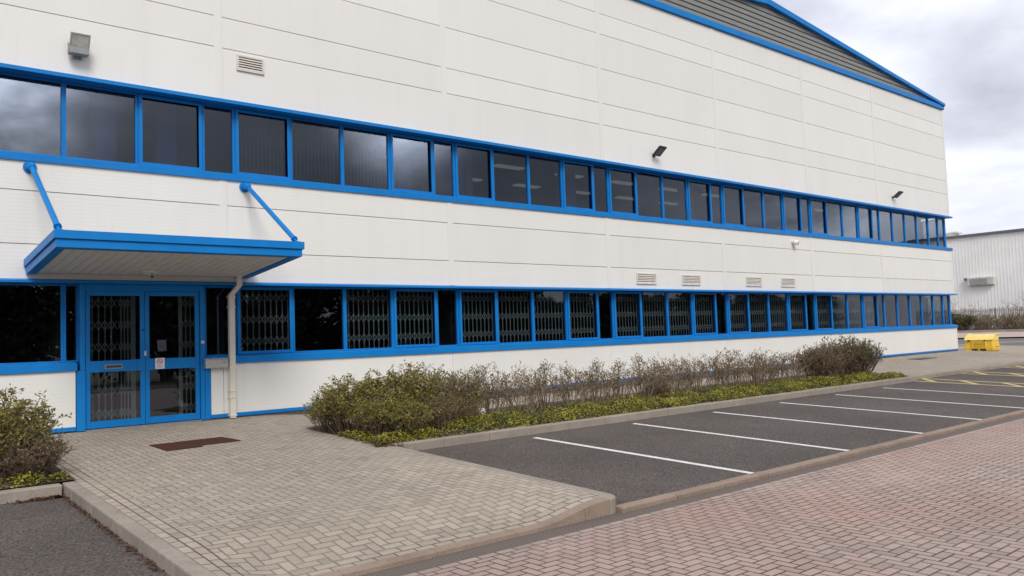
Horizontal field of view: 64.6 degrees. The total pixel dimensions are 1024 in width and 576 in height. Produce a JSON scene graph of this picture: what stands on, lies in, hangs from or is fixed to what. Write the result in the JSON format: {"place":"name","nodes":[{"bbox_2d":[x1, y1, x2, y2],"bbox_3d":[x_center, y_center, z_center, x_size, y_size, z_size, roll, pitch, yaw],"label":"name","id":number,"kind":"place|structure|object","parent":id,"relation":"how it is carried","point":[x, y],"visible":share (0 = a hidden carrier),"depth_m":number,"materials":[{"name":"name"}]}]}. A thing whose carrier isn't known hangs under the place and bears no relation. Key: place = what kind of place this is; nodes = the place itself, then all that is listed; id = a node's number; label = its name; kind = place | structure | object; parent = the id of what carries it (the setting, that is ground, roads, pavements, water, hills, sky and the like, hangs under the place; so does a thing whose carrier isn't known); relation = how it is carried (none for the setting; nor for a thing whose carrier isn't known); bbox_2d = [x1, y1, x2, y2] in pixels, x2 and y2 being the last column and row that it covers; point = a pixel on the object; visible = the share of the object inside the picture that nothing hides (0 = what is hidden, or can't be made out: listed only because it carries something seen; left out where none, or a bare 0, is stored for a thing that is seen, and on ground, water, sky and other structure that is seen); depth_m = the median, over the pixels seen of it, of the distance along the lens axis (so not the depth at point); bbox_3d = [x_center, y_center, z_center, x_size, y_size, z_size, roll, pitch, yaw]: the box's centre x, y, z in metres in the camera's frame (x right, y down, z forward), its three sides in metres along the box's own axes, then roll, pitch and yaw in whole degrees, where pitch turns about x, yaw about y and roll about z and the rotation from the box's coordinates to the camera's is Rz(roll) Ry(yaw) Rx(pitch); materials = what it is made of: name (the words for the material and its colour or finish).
{"place":"outdoors","nodes":[
{"label":"outdoors","id":0,"kind":"place"},
{"bbox_2d":[0,338,1021,490],"bbox_3d":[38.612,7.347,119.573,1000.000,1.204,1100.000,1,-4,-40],"label":"ground","id":1,"kind":"structure","parent":0,"point":[61,482],"depth_m":13.78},
{"bbox_2d":[0,453,75,488],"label":"flower bed","id":2,"kind":"object","parent":1,"relation":"on","point":[9,484],"visible":0.22,"depth_m":10.68,"materials":[{"name":"soil"}]},
{"bbox_2d":[0,469,69,488],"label":"ground cover","id":3,"kind":"object","parent":2,"relation":"on","point":[58,473],"visible":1,"depth_m":10.56,"materials":[{"name":"green plant"}]},
{"bbox_2d":[0,384,71,477],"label":"shrub","id":4,"kind":"object","parent":2,"relation":"on","point":[17,422],"visible":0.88,"depth_m":11.04,"materials":[{"name":"green plant"}]},
{"bbox_2d":[0,426,79,481],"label":"shrub","id":5,"kind":"object","parent":2,"relation":"on","point":[49,458],"visible":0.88,"depth_m":10.77,"materials":[{"name":"brown twig"},{"name":"yellow-green leaf"}]},
{"bbox_2d":[0,494,169,575],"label":"parking area","id":6,"kind":"object","parent":1,"relation":"on","point":[59,536],"visible":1,"depth_m":8.16,"materials":[{"name":"asphalt"}]},
{"bbox_2d":[0,483,61,503],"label":"kerb","id":7,"kind":"structure","parent":6,"relation":"on","point":[20,494],"depth_m":10.25,"materials":[{"name":"concrete"}]},
{"bbox_2d":[62,481,216,575],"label":"kerb","id":8,"kind":"structure","parent":6,"relation":"on","point":[168,558],"depth_m":8.12,"materials":[{"name":"concrete"}]},
{"bbox_2d":[7,440,410,570],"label":"dead leaves","id":9,"kind":"object","parent":6,"relation":"on","point":[82,510],"visible":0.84,"depth_m":9.86,"materials":[{"name":"plant"}]},
{"bbox_2d":[40,449,243,575],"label":"paved border","id":10,"kind":"object","parent":1,"relation":"on","point":[199,553],"visible":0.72,"depth_m":8.42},
{"bbox_2d":[37,416,592,575],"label":"paved entrance","id":11,"kind":"object","parent":1,"relation":"on","point":[263,497],"visible":0.98,"depth_m":10.01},
{"bbox_2d":[150,437,240,450],"bbox_3d":[-5.371,2.652,13.825,1.301,0.042,0.802,1,-5,-43],"label":"door mat","id":12,"kind":"object","parent":11,"relation":"on","point":[171,446],"depth_m":13.77,"materials":[{"name":"brown rubber"}]},
{"bbox_2d":[244,494,599,575],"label":"paved border","id":13,"kind":"object","parent":1,"relation":"on","point":[537,518],"visible":1,"depth_m":8.11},
{"bbox_2d":[313,497,609,575],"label":"dropped kerb","id":14,"kind":"structure","parent":1,"relation":"on","point":[592,509],"depth_m":8.22,"materials":[{"name":"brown concrete"}]},
{"bbox_2d":[0,0,958,434],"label":"industrial building","id":15,"kind":"structure","parent":1,"relation":"on","point":[450,186],"depth_m":22.52,"materials":[{"name":"white metal"}]},
{"bbox_2d":[0,72,63,156],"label":"window","id":16,"kind":"structure","parent":15,"relation":"in","point":[1,73],"depth_m":15.75,"materials":[{"name":"blue paint"}]},
{"bbox_2d":[0,283,63,364],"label":"window","id":17,"kind":"structure","parent":15,"relation":"in","point":[61,285],"depth_m":15.50,"materials":[{"name":"blue paint"}]},
{"bbox_2d":[63,284,78,361],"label":"narrow window","id":18,"kind":"structure","parent":15,"relation":"in","point":[64,285],"depth_m":15.65,"materials":[{"name":"blue paint"}]},
{"bbox_2d":[68,32,90,59],"bbox_3d":[-8.408,-4.693,15.704,0.360,0.431,0.354,1,-4,-40],"label":"floodlight","id":19,"kind":"object","parent":15,"relation":"attached to","point":[78,46],"visible":1,"depth_m":15.64,"materials":[{"name":"grey metal"}]},
{"bbox_2d":[64,82,137,163],"bbox_3d":[-8.250,-3.269,16.254,1.350,1.502,0.110,1,-4,-40],"label":"window","id":20,"kind":"structure","parent":15,"relation":"in","point":[65,83],"depth_m":16.43,"materials":[{"name":"blue paint"}]},
{"bbox_2d":[85,291,144,428],"bbox_3d":[-7.890,1.400,16.056,1.083,2.668,0.288,1,-4,-40],"label":"entrance door","id":21,"kind":"structure","parent":15,"relation":"in","point":[134,364],"depth_m":16.13,"materials":[{"name":"blue paint"}]},
{"bbox_2d":[23,161,304,278],"bbox_3d":[-6.562,-1.381,15.401,4.340,2.132,2.737,1,-4,-40],"label":"entrance canopy","id":22,"kind":"object","parent":15,"relation":"attached to","point":[57,250],"visible":0.98,"depth_m":14.73,"materials":[{"name":"blue metal"}]},
{"bbox_2d":[137,93,202,170],"bbox_3d":[-7.214,-3.255,17.098,1.319,1.502,0.142,1,-4,-40],"label":"opening window","id":23,"kind":"structure","parent":15,"relation":"in","point":[139,96],"depth_m":16.93,"materials":[{"name":"blue paint"}]},
{"bbox_2d":[144,291,199,423],"bbox_3d":[-7.061,1.411,16.740,1.107,2.668,0.300,1,-4,-40],"label":"entrance door","id":24,"kind":"structure","parent":15,"relation":"in","point":[181,362],"depth_m":16.90,"materials":[{"name":"blue paint"}]},
{"bbox_2d":[202,103,234,173],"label":"narrow window","id":25,"kind":"structure","parent":15,"relation":"in","point":[206,105],"depth_m":17.89,"materials":[{"name":"blue paint"}]},
{"bbox_2d":[204,286,236,355],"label":"narrow window","id":26,"kind":"structure","parent":15,"relation":"in","point":[205,287],"depth_m":17.33,"materials":[{"name":"blue paint"}]},
{"bbox_2d":[227,276,241,417],"bbox_3d":[-5.937,1.219,17.375,0.302,3.100,0.138,1,-4,-40],"label":"downpipe","id":27,"kind":"object","parent":15,"relation":"attached to","point":[232,367],"visible":0.97,"depth_m":17.27,"materials":[{"name":"beige plastic"}]},
{"bbox_2d":[236,54,263,74],"bbox_3d":[-5.843,-4.987,18.082,0.630,0.360,0.036,1,-4,-40],"label":"air vent","id":28,"kind":"object","parent":15,"relation":"attached to","point":[249,64],"visible":1,"depth_m":18.07,"materials":[{"name":"beige metal"}]},
{"bbox_2d":[234,108,290,179],"bbox_3d":[-5.733,-3.225,18.472,1.319,1.542,0.352,1,-4,-40],"label":"opening window","id":29,"kind":"structure","parent":15,"relation":"in","point":[251,148],"depth_m":18.59,"materials":[{"name":"blue paint"}]},
{"bbox_2d":[236,286,293,354],"bbox_3d":[-5.571,0.725,18.176,1.319,1.504,0.222,1,-4,-40],"label":"opening window","id":30,"kind":"structure","parent":15,"relation":"in","point":[239,317],"depth_m":18.22,"materials":[{"name":"blue paint"}]},
{"bbox_2d":[290,117,342,184],"bbox_3d":[-4.725,-3.209,19.334,1.329,1.542,0.319,1,-4,-40],"label":"window","id":31,"kind":"structure","parent":15,"relation":"in","point":[294,173],"depth_m":19.47,"materials":[{"name":"blue paint"}]},
{"bbox_2d":[292,287,345,352],"bbox_3d":[-4.538,0.738,19.008,1.329,1.504,0.110,1,-4,-40],"label":"window","id":32,"kind":"structure","parent":15,"relation":"in","point":[342,289],"depth_m":19.25,"materials":[{"name":"blue paint"}]},
{"bbox_2d":[338,125,389,189],"bbox_3d":[-3.704,-3.194,20.188,1.329,1.542,0.320,1,-4,-40],"label":"window","id":33,"kind":"structure","parent":15,"relation":"in","point":[378,160],"depth_m":20.35,"materials":[{"name":"grey glass"}]},
{"bbox_2d":[345,288,393,349],"bbox_3d":[-3.542,0.756,19.892,1.329,1.504,0.190,1,-4,-40],"label":"window","id":34,"kind":"structure","parent":15,"relation":"in","point":[390,289],"depth_m":20.03,"materials":[{"name":"blue paint"}]},
{"bbox_2d":[389,133,433,194],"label":"opening window","id":35,"kind":"structure","parent":15,"relation":"in","point":[391,135],"depth_m":20.85,"materials":[{"name":"blue paint"}]},
{"bbox_2d":[392,288,437,347],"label":"opening window","id":36,"kind":"structure","parent":15,"relation":"in","point":[395,317],"depth_m":20.81,"materials":[{"name":"blue paint"}]},
{"bbox_2d":[433,139,454,196],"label":"narrow window","id":37,"kind":"structure","parent":15,"relation":"in","point":[451,143],"depth_m":21.76,"materials":[{"name":"blue paint"}]},
{"bbox_2d":[436,289,458,345],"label":"narrow window","id":38,"kind":"structure","parent":15,"relation":"in","point":[455,290],"depth_m":21.52,"materials":[{"name":"blue paint"}]},
{"bbox_2d":[454,143,493,200],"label":"opening window","id":39,"kind":"structure","parent":15,"relation":"in","point":[491,198],"depth_m":22.18,"materials":[{"name":"blue paint"}]},
{"bbox_2d":[458,289,498,345],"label":"opening window","id":40,"kind":"structure","parent":15,"relation":"in","point":[460,316],"depth_m":22.12,"materials":[{"name":"blue paint"}]},
{"bbox_2d":[492,149,529,203],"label":"window","id":41,"kind":"structure","parent":15,"relation":"in","point":[526,155],"depth_m":23.45,"materials":[{"name":"blue paint"}]},
{"bbox_2d":[497,290,533,343],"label":"window","id":42,"kind":"structure","parent":15,"relation":"in","point":[530,291],"depth_m":23.06,"materials":[{"name":"blue paint"}]},
{"bbox_2d":[528,154,562,207],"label":"window","id":43,"kind":"structure","parent":15,"relation":"in","point":[559,160],"depth_m":24.30,"materials":[{"name":"blue paint"}]},
{"bbox_2d":[533,290,567,341],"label":"window","id":44,"kind":"structure","parent":15,"relation":"in","point":[564,292],"depth_m":23.92,"materials":[{"name":"blue paint"}]},
{"bbox_2d":[561,159,594,210],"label":"opening window","id":45,"kind":"structure","parent":15,"relation":"in","point":[562,161],"depth_m":24.81,"materials":[{"name":"blue paint"}]},
{"bbox_2d":[563,291,599,340],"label":"opening window","id":46,"kind":"structure","parent":15,"relation":"in","point":[570,330],"depth_m":24.70,"materials":[{"name":"blue paint"}]},
{"bbox_2d":[608,167,637,215],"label":"opening window","id":47,"kind":"structure","parent":15,"relation":"in","point":[609,171],"depth_m":26.13,"materials":[{"name":"blue paint"}]},
{"bbox_2d":[609,291,642,338],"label":"opening window","id":48,"kind":"structure","parent":15,"relation":"in","point":[638,293],"depth_m":26.00,"materials":[{"name":"blue paint"}]},
{"bbox_2d":[637,291,668,337],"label":"window","id":49,"kind":"structure","parent":15,"relation":"in","point":[665,293],"depth_m":26.94,"materials":[{"name":"blue paint"}]},
{"bbox_2d":[663,292,693,336],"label":"window","id":50,"kind":"structure","parent":15,"relation":"in","point":[690,293],"depth_m":27.78,"materials":[{"name":"blue paint"}]},
{"bbox_2d":[687,179,711,222],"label":"opening window","id":51,"kind":"structure","parent":15,"relation":"in","point":[708,183],"depth_m":28.78,"materials":[{"name":"blue paint"}]},
{"bbox_2d":[688,292,717,335],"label":"opening window","id":52,"kind":"structure","parent":15,"relation":"in","point":[713,293],"depth_m":28.58,"materials":[{"name":"blue paint"}]},
{"bbox_2d":[722,184,744,226],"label":"opening window","id":53,"kind":"structure","parent":15,"relation":"in","point":[741,188],"depth_m":30.13,"materials":[{"name":"blue paint"}]},
{"bbox_2d":[723,293,750,333],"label":"opening window","id":54,"kind":"structure","parent":15,"relation":"in","point":[746,294],"depth_m":29.89,"materials":[{"name":"blue paint"}]},
{"bbox_2d":[744,293,769,332],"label":"window","id":55,"kind":"structure","parent":15,"relation":"in","point":[766,294],"depth_m":30.81,"materials":[{"name":"blue paint"}]},
{"bbox_2d":[763,293,789,331],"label":"window","id":56,"kind":"structure","parent":15,"relation":"in","point":[778,299],"depth_m":31.65,"materials":[{"name":"blue paint"}]},
{"bbox_2d":[782,293,807,331],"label":"opening window","id":57,"kind":"structure","parent":15,"relation":"in","point":[791,322],"depth_m":32.47,"materials":[{"name":"blue paint"}]},
{"bbox_2d":[809,294,833,329],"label":"opening window","id":58,"kind":"structure","parent":15,"relation":"in","point":[818,311],"depth_m":33.78,"materials":[{"name":"blue paint"}]},
{"bbox_2d":[825,294,848,329],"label":"window","id":59,"kind":"structure","parent":15,"relation":"in","point":[837,299],"depth_m":34.71,"materials":[{"name":"blue paint"}]},
{"bbox_2d":[841,294,863,328],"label":"window","id":60,"kind":"structure","parent":15,"relation":"in","point":[849,296],"depth_m":35.53,"materials":[{"name":"blue paint"}]},
{"bbox_2d":[857,294,878,327],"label":"opening window","id":61,"kind":"structure","parent":15,"relation":"in","point":[865,300],"depth_m":36.36,"materials":[{"name":"blue paint"}]},
{"bbox_2d":[383,445,607,494],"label":"kerb","id":62,"kind":"structure","parent":1,"relation":"on","point":[511,473],"depth_m":11.06,"materials":[{"name":"concrete"}]},
{"bbox_2d":[253,373,798,427],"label":"footpath","id":63,"kind":"structure","parent":1,"relation":"on","point":[299,420],"depth_m":18.38,"materials":[{"name":"grey concrete"}]},
{"bbox_2d":[307,370,907,445],"bbox_3d":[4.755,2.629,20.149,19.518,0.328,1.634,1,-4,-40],"label":"ground cover","id":64,"kind":"object","parent":1,"relation":"on","point":[688,396],"visible":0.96,"depth_m":17.69,"materials":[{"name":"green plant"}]},
{"bbox_2d":[301,393,344,431],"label":"shrub","id":65,"kind":"object","parent":64,"relation":"on","point":[314,416],"visible":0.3,"depth_m":15.13,"materials":[{"name":"green plant"}]},
{"bbox_2d":[303,371,388,433],"bbox_3d":[-2.963,2.104,14.944,1.626,1.131,1.640,-2,-3,0],"label":"shrub","id":66,"kind":"object","parent":64,"relation":"on","point":[335,398],"visible":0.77,"depth_m":14.69,"materials":[{"name":"green plant"}]},
{"bbox_2d":[344,390,409,437],"bbox_3d":[-2.430,2.234,14.404,1.034,0.819,1.059,-3,-4,23],"label":"shrub","id":67,"kind":"object","parent":64,"relation":"on","point":[367,414],"visible":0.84,"depth_m":14.24,"materials":[{"name":"green plant"}]},
{"bbox_2d":[370,393,435,435],"bbox_3d":[-1.950,2.270,14.433,1.150,0.730,1.166,-1,-3,-12],"label":"shrub","id":68,"kind":"object","parent":64,"relation":"on","point":[416,416],"visible":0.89,"depth_m":14.31,"materials":[{"name":"green plant"}]},
{"bbox_2d":[363,360,444,423],"bbox_3d":[-2.214,2.024,15.541,1.673,1.294,1.634,1,-4,-39],"label":"shrub","id":69,"kind":"object","parent":64,"relation":"on","point":[403,384],"visible":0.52,"depth_m":15.35,"materials":[{"name":"green plant"}]},
{"bbox_2d":[418,389,465,428],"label":"shrub","id":70,"kind":"object","parent":64,"relation":"on","point":[444,408],"visible":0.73,"depth_m":15.11,"materials":[{"name":"green plant"}]},
{"bbox_2d":[405,363,479,420],"bbox_3d":[-1.480,2.086,16.150,1.704,1.196,1.701,-1,-3,-12],"label":"shrub","id":71,"kind":"object","parent":64,"relation":"on","point":[450,386],"visible":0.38,"depth_m":15.94,"materials":[{"name":"green plant"}]},
{"bbox_2d":[440,393,488,423],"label":"shrub","id":72,"kind":"object","parent":64,"relation":"on","point":[472,410],"visible":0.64,"depth_m":15.74,"materials":[{"name":"green plant"}]},
{"bbox_2d":[436,364,502,417],"bbox_3d":[-1.007,2.133,16.593,1.616,1.113,1.619,1,-5,-45],"label":"shrub","id":73,"kind":"object","parent":64,"relation":"on","point":[478,391],"visible":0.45,"depth_m":16.50,"materials":[{"name":"green plant"}]},
{"bbox_2d":[471,362,528,414],"bbox_3d":[-0.402,2.114,17.061,1.258,1.165,1.322,0,-4,-28],"label":"shrub","id":74,"kind":"object","parent":64,"relation":"on","point":[498,394],"visible":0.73,"depth_m":16.91,"materials":[{"name":"brown plant"}]},
{"bbox_2d":[495,362,550,412],"bbox_3d":[0.215,2.128,17.499,1.154,1.152,1.173,-4,-4,33],"label":"shrub","id":75,"kind":"object","parent":64,"relation":"on","point":[525,392],"visible":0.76,"depth_m":17.50,"materials":[{"name":"brown plant"}]},
{"bbox_2d":[521,358,566,408],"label":"shrub","id":76,"kind":"object","parent":64,"relation":"on","point":[544,378],"visible":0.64,"depth_m":18.00,"materials":[{"name":"brown plant"}]},
{"bbox_2d":[552,361,597,406],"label":"shrub","id":77,"kind":"object","parent":64,"relation":"on","point":[564,399],"visible":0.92,"depth_m":18.39,"materials":[{"name":"brown plant"}]},
{"bbox_2d":[565,358,616,403],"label":"shrub","id":78,"kind":"object","parent":64,"relation":"on","point":[595,390],"visible":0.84,"depth_m":18.86,"materials":[{"name":"brown plant"}]},
{"bbox_2d":[597,358,637,400],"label":"shrub","id":79,"kind":"object","parent":64,"relation":"on","point":[619,385],"visible":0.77,"depth_m":19.46,"materials":[{"name":"brown plant"}]},
{"bbox_2d":[621,353,671,398],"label":"shrub","id":80,"kind":"object","parent":64,"relation":"on","point":[647,377],"visible":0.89,"depth_m":19.91,"materials":[{"name":"brown plant"}]},
{"bbox_2d":[636,354,684,395],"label":"shrub","id":81,"kind":"object","parent":64,"relation":"on","point":[665,380],"visible":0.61,"depth_m":20.46,"materials":[{"name":"brown plant"}]},
{"bbox_2d":[655,355,699,392],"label":"shrub","id":82,"kind":"object","parent":64,"relation":"on","point":[681,385],"visible":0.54,"depth_m":21.17,"materials":[{"name":"brown plant"}]},
{"bbox_2d":[677,354,716,391],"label":"shrub","id":83,"kind":"object","parent":64,"relation":"on","point":[700,378],"visible":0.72,"depth_m":21.52,"materials":[{"name":"brown plant"}]},
{"bbox_2d":[693,348,738,389],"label":"shrub","id":84,"kind":"object","parent":64,"relation":"on","point":[722,374],"visible":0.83,"depth_m":22.03,"materials":[{"name":"brown plant"}]},
{"bbox_2d":[707,347,751,387],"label":"shrub","id":85,"kind":"object","parent":64,"relation":"on","point":[739,371],"visible":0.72,"depth_m":22.48,"materials":[{"name":"brown plant"}]},
{"bbox_2d":[731,349,777,385],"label":"shrub","id":86,"kind":"object","parent":64,"relation":"on","point":[757,374],"visible":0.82,"depth_m":22.89,"materials":[{"name":"brown plant"}]},
{"bbox_2d":[777,347,814,380],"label":"shrub","id":87,"kind":"object","parent":64,"relation":"on","point":[800,365],"visible":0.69,"depth_m":24.46,"materials":[{"name":"brown plant"}]},
{"bbox_2d":[789,344,844,378],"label":"shrub","id":88,"kind":"object","parent":64,"relation":"on","point":[823,366],"visible":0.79,"depth_m":24.47,"materials":[{"name":"brown plant"}]},
{"bbox_2d":[803,341,857,376],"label":"shrub","id":89,"kind":"object","parent":64,"relation":"on","point":[839,353],"visible":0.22,"depth_m":25.25,"materials":[{"name":"brown plant"}]},
{"bbox_2d":[822,333,873,375],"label":"shrub","id":90,"kind":"object","parent":64,"relation":"on","point":[854,362],"visible":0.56,"depth_m":25.75,"materials":[{"name":"brown plant"}]},
{"bbox_2d":[839,337,886,373],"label":"shrub","id":91,"kind":"object","parent":64,"relation":"on","point":[867,365],"visible":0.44,"depth_m":26.16,"materials":[{"name":"brown plant"}]},
{"bbox_2d":[361,415,1023,575],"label":"drainage channel","id":92,"kind":"object","parent":1,"relation":"on","point":[467,554],"visible":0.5,"depth_m":9.08,"materials":[{"name":"grey concrete"}]},
{"bbox_2d":[418,365,1023,504],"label":"parking area","id":93,"kind":"object","parent":1,"relation":"on","point":[622,478],"visible":0.92,"depth_m":14.73,"materials":[{"name":"asphalt"}]},
{"bbox_2d":[535,437,753,473],"bbox_3d":[1.905,2.679,13.141,0.120,0.162,4.620,1,-4,-40],"label":"parking line","id":94,"kind":"object","parent":93,"relation":"on","point":[648,456],"visible":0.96,"depth_m":12.80,"materials":[{"name":"white paint"}]},
{"bbox_2d":[392,376,915,450],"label":"kerb","id":95,"kind":"structure","parent":93,"relation":"on","point":[431,443],"depth_m":16.91,"materials":[{"name":"concrete"}]},
{"bbox_2d":[913,361,1023,379],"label":"kerb","id":96,"kind":"structure","parent":93,"relation":"on","point":[944,373],"depth_m":28.75,"materials":[{"name":"concrete"}]},
{"bbox_2d":[616,410,1023,512],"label":"kerb","id":97,"kind":"structure","parent":1,"relation":"on","point":[668,497],"depth_m":11.70,"materials":[{"name":"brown concrete"}]},
{"bbox_2d":[780,346,1023,375],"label":"footpath","id":98,"kind":"structure","parent":1,"relation":"on","point":[946,361],"depth_m":33.65,"materials":[{"name":"grey concrete"}]},
{"bbox_2d":[964,333,1000,350],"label":"storage bin","id":99,"kind":"object","parent":98,"relation":"on","point":[982,342],"visible":1,"depth_m":41.03,"materials":[{"name":"yellow plastic"}]},
{"bbox_2d":[924,228,1023,326],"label":"warehouse","id":100,"kind":"structure","parent":1,"relation":"on","point":[998,256],"depth_m":86.47,"materials":[{"name":"white metal"}]},
{"bbox_2d":[962,326,1023,330],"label":"verge","id":101,"kind":"structure","parent":1,"relation":"on","point":[990,329],"depth_m":78.92,"materials":[{"name":"green plant"}]},
{"bbox_2d":[936,310,977,330],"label":"shrub","id":102,"kind":"object","parent":101,"relation":"on","point":[967,321],"visible":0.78,"depth_m":74.29,"materials":[{"name":"green plant"}]},
{"bbox_2d":[420,420,1023,575],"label":"road","id":103,"kind":"structure","parent":0,"point":[952,507],"depth_m":8.26,"materials":[{"name":"red brick"}]},
{"bbox_2d":[401,418,1023,575],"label":"paved border","id":104,"kind":"object","parent":103,"relation":"on","point":[465,561],"visible":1,"depth_m":9.29,"materials":[{"name":"grey concrete"}]},
{"bbox_2d":[772,0,1023,238],"label":"sky","id":105,"kind":"structure","parent":0,"point":[968,55],"materials":[{"name":"white"}]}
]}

